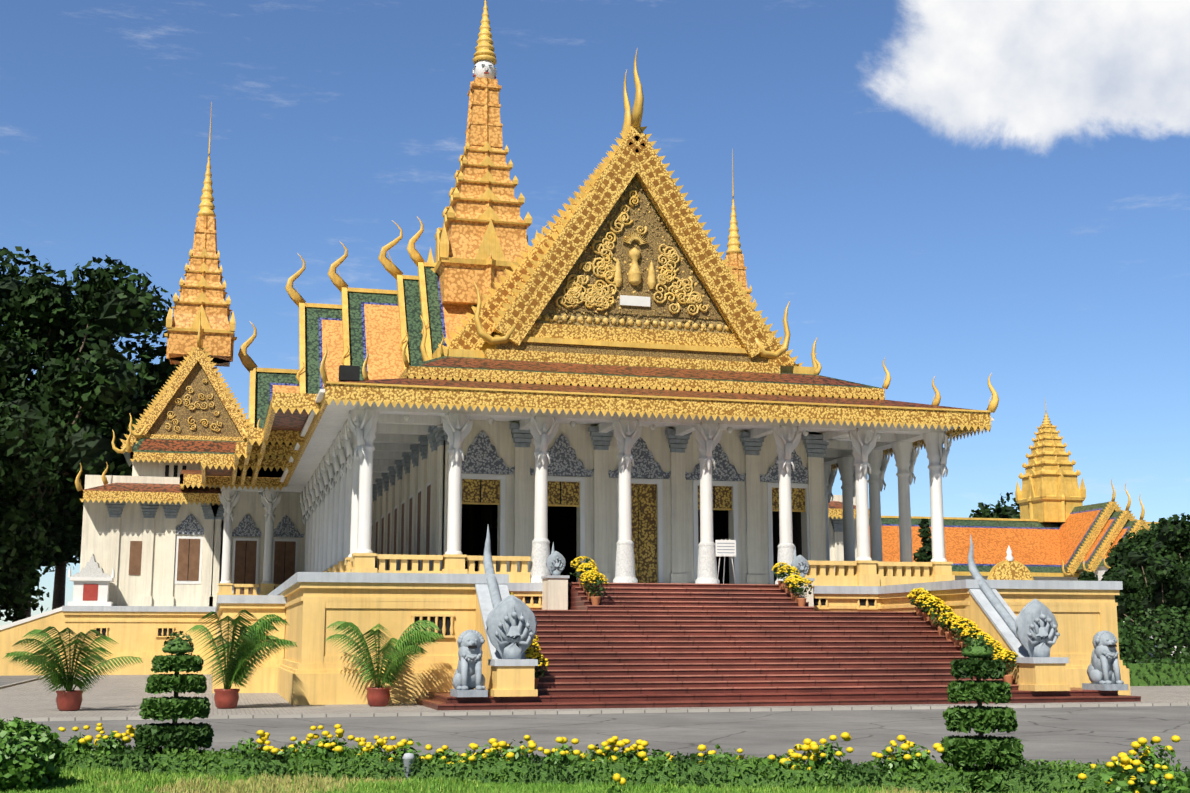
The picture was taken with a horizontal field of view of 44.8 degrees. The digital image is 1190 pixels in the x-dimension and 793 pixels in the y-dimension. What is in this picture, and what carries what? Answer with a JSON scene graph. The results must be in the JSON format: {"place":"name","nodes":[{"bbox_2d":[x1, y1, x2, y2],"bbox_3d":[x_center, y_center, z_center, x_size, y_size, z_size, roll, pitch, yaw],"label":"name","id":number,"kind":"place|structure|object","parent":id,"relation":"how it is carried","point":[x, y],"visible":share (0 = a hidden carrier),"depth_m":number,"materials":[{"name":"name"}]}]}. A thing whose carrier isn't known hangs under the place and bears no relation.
{"place":"outdoors","nodes":[
{"label":"outdoors","id":0,"kind":"place"},
{"bbox_2d":[67,553,114,605],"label":"spirit house","id":1,"kind":"structure","parent":0,"point":[91,580],"depth_m":66.27,"materials":[{"name":"white paint"}]},
{"bbox_2d":[80,420,856,593],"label":"throne hall walls","id":2,"kind":"structure","parent":0,"point":[410,503],"depth_m":49.83,"materials":[{"name":"white paint"}]},
{"bbox_2d":[180,50,998,489],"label":"roof","id":3,"kind":"structure","parent":2,"relation":"on","point":[618,290],"depth_m":50.59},
{"bbox_2d":[164,0,761,366],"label":"spires","id":4,"kind":"object","parent":3,"relation":"attached to","point":[481,237],"visible":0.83,"depth_m":79.09,"materials":[{"name":"gold metal"}]},
{"bbox_2d":[0,766,1089,792],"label":"lawn grass","id":5,"kind":"structure","parent":0,"point":[92,781],"depth_m":15.39,"materials":[{"name":"green plant"}]},
{"bbox_2d":[0,675,1189,772],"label":"road","id":6,"kind":"structure","parent":0,"point":[1084,735],"depth_m":26.04,"materials":[{"name":"grey asphalt"}]},
{"bbox_2d":[9,432,132,609],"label":"tree","id":7,"kind":"object","parent":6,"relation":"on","point":[58,601],"depth_m":101.69,"materials":[{"name":"green plant"}]},
{"bbox_2d":[0,246,181,618],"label":"tree","id":8,"kind":"object","parent":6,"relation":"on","point":[100,384],"visible":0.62,"depth_m":85.28,"materials":[{"name":"green plant"}]},
{"bbox_2d":[0,659,1189,717],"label":"pavement","id":9,"kind":"structure","parent":0,"point":[115,695],"depth_m":36.72,"materials":[{"name":"grey concrete"}]},
{"bbox_2d":[4,626,141,710],"bbox_3d":[-11.887,6.227,32.985,3.013,1.912,2.551,9,-13,-43],"label":"potted palm","id":10,"kind":"object","parent":9,"relation":"on","point":[68,699],"visible":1,"depth_m":32.84,"materials":[{"name":"green plant"}]},
{"bbox_2d":[187,609,296,708],"bbox_3d":[-8.495,6.257,34.383,2.454,2.315,2.576,9,-13,-44],"label":"potted palm","id":11,"kind":"object","parent":9,"relation":"on","point":[238,666],"visible":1,"depth_m":34.05,"materials":[{"name":"green plant"}]},
{"bbox_2d":[323,620,445,706],"bbox_3d":[-5.139,6.526,35.350,2.922,2.103,2.659,2,-10,-15],"label":"potted palm","id":12,"kind":"object","parent":9,"relation":"on","point":[378,694],"visible":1,"depth_m":35.23,"materials":[{"name":"green plant"}]},
{"bbox_2d":[0,572,1130,704],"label":"podium","id":13,"kind":"object","parent":9,"relation":"on","point":[311,668],"visible":0.58,"depth_m":40.91,"materials":[{"name":"paint"}]},
{"bbox_2d":[75,312,869,605],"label":"throne hall wings","id":14,"kind":"object","parent":13,"relation":"on","point":[162,545],"visible":0.44,"depth_m":69.17},
{"bbox_2d":[483,525,536,658],"bbox_3d":[-2.392,4.867,36.435,1.286,3.567,3.846,2,-10,-15],"label":"naga balustrade","id":15,"kind":"object","parent":13,"relation":"on","point":[511,625],"visible":1,"depth_m":34.70,"materials":[{"name":"stone"}]},
{"bbox_2d":[546,542,565,574],"bbox_3d":[-1.227,4.900,43.541,0.681,1.083,0.549,-9,-13,44],"label":"naga statue","id":16,"kind":"object","parent":13,"relation":"on","point":[555,562],"visible":1,"depth_m":43.38,"materials":[{"name":"stone"}]},
{"bbox_2d":[184,389,993,595],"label":"columns","id":17,"kind":"structure","parent":13,"relation":"on","point":[351,454],"depth_m":47.56,"materials":[{"name":"white paint"}]},
{"bbox_2d":[715,539,735,583],"bbox_3d":[4.120,5.272,45.859,0.660,1.459,0.524,1,-10,-7],"label":"easel sign","id":18,"kind":"object","parent":13,"relation":"on","point":[725,547],"visible":0.85,"depth_m":45.71,"materials":[{"name":"plastic"}]},
{"bbox_2d":[791,547,808,577],"bbox_3d":[6.413,5.232,45.522,0.681,1.083,0.549,-9,-13,44],"label":"naga statue","id":19,"kind":"object","parent":13,"relation":"on","point":[800,563],"visible":0.88,"depth_m":45.37,"materials":[{"name":"stone"}]},
{"bbox_2d":[987,546,1033,579],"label":"dome","id":20,"kind":"structure","parent":13,"relation":"on","point":[1009,568],"depth_m":46.41,"materials":[{"name":"gold metal"}]},
{"bbox_2d":[968,534,1059,656],"bbox_3d":[11.390,5.466,40.007,1.286,3.567,3.846,2,-10,-15],"label":"naga balustrade","id":21,"kind":"object","parent":13,"relation":"on","point":[1033,627],"visible":1,"depth_m":38.27,"materials":[{"name":"stone"}]},
{"bbox_2d":[0,675,1189,721],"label":"kerb","id":22,"kind":"structure","parent":9,"relation":"on","point":[555,712],"depth_m":31.90,"materials":[{"name":"grey concrete"}]},
{"bbox_2d":[416,582,1140,709],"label":"staircase","id":23,"kind":"structure","parent":9,"relation":"on","point":[644,645],"depth_m":38.71,"materials":[{"name":"stone"}]},
{"bbox_2d":[450,630,487,696],"bbox_3d":[-2.993,6.332,34.317,0.786,1.565,1.115,2,-10,-15],"label":"guardian lion","id":24,"kind":"object","parent":23,"relation":"on","point":[468,677],"visible":1,"depth_m":33.99},
{"bbox_2d":[508,556,1018,688],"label":"yellow flowers","id":25,"kind":"object","parent":23,"relation":"on","point":[592,575],"visible":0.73,"depth_m":41.95,"materials":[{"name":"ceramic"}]},
{"bbox_2d":[1082,630,1128,690],"bbox_3d":[13.594,7.052,38.616,0.786,1.565,1.115,2,-10,-15],"label":"guardian lion","id":26,"kind":"object","parent":23,"relation":"on","point":[1103,675],"visible":1,"depth_m":38.31},
{"bbox_2d":[1079,570,1145,629],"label":"tree","id":27,"kind":"object","parent":9,"relation":"on","point":[1128,583],"visible":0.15,"depth_m":93.74,"materials":[{"name":"green plant"}]},
{"bbox_2d":[1078,517,1171,650],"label":"tree","id":28,"kind":"object","parent":9,"relation":"on","point":[1116,559],"visible":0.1,"depth_m":115.70,"materials":[{"name":"green plant"}]},
{"bbox_2d":[1115,541,1189,657],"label":"tree","id":29,"kind":"object","parent":9,"relation":"on","point":[1172,579],"visible":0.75,"depth_m":75.07,"materials":[{"name":"green plant"}]},
{"bbox_2d":[1128,520,1189,646],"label":"tree","id":30,"kind":"object","parent":9,"relation":"on","point":[1150,537],"visible":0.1,"depth_m":102.84,"materials":[{"name":"green plant"}]},
{"bbox_2d":[1134,513,1189,635],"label":"tree","id":31,"kind":"object","parent":9,"relation":"on","point":[1173,534],"visible":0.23,"depth_m":95.40,"materials":[{"name":"green plant"}]},
{"bbox_2d":[0,0,1189,639],"label":"sky","id":32,"kind":"structure","parent":0,"point":[958,193],"materials":[{"name":"blue"}]},
{"label":"lawn","id":33,"kind":"structure","parent":0,"visible":0},
{"bbox_2d":[133,631,213,774],"bbox_3d":[-5.089,3.750,17.503,0.982,1.799,0.978,2,-10,-15],"label":"topiary","id":34,"kind":"object","parent":33,"relation":"on","point":[174,734],"visible":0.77,"depth_m":17.28,"materials":[{"name":"green plant"}]},
{"bbox_2d":[402,753,414,777],"bbox_3d":[-2.104,4.210,16.283,0.150,0.370,0.143,2,-10,-15],"label":"garden light","id":35,"kind":"object","parent":33,"relation":"on","point":[407,757],"visible":0.71,"depth_m":16.24,"materials":[{"name":"white plastic"}]},
{"bbox_2d":[58,723,1181,792],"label":"marigolds","id":36,"kind":"object","parent":33,"relation":"on","point":[903,762],"visible":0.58,"depth_m":16.01,"materials":[{"name":"yellow plant"}]},
{"bbox_2d":[57,742,1189,792],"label":"hedge","id":37,"kind":"object","parent":33,"relation":"on","point":[1042,777],"visible":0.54,"depth_m":15.76,"materials":[{"name":"green plant"}]},
{"bbox_2d":[940,633,1023,792],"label":"topiary","id":38,"kind":"object","parent":33,"relation":"on","point":[980,749],"visible":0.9,"depth_m":15.07,"materials":[{"name":"green plant"}]},
{"label":"ground","id":39,"kind":"structure","parent":0,"visible":0},
{"bbox_2d":[0,488,61,621],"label":"tree","id":40,"kind":"object","parent":39,"relation":"on","point":[22,581],"visible":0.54,"depth_m":74.81,"materials":[{"name":"green plant"}]},
{"bbox_2d":[0,335,71,510],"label":"tree","id":41,"kind":"object","parent":39,"relation":"on","point":[26,404],"visible":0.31,"depth_m":81.35,"materials":[{"name":"green plant"}]},
{"bbox_2d":[0,393,72,595],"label":"tree","id":42,"kind":"object","parent":39,"relation":"on","point":[16,444],"visible":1,"depth_m":73.45,"materials":[{"name":"green plant"}]},
{"bbox_2d":[0,604,1189,792],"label":"shrubs","id":43,"kind":"object","parent":39,"relation":"on","point":[31,757],"visible":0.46,"depth_m":15.54,"materials":[{"name":"green plant"}]},
{"bbox_2d":[913,518,931,561],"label":"conifer","id":44,"kind":"object","parent":39,"relation":"on","point":[923,553],"visible":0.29,"depth_m":115.96,"materials":[{"name":"green plant"}]},
{"bbox_2d":[969,492,1019,518],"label":"tree","id":45,"kind":"object","parent":39,"relation":"on","point":[1005,511],"visible":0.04,"depth_m":162.51,"materials":[{"name":"green plant"}]},
{"bbox_2d":[869,399,1184,656],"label":"building","id":46,"kind":"structure","parent":39,"relation":"on","point":[1057,530],"depth_m":133.13,"materials":[{"name":"orange tile"}]}
]}

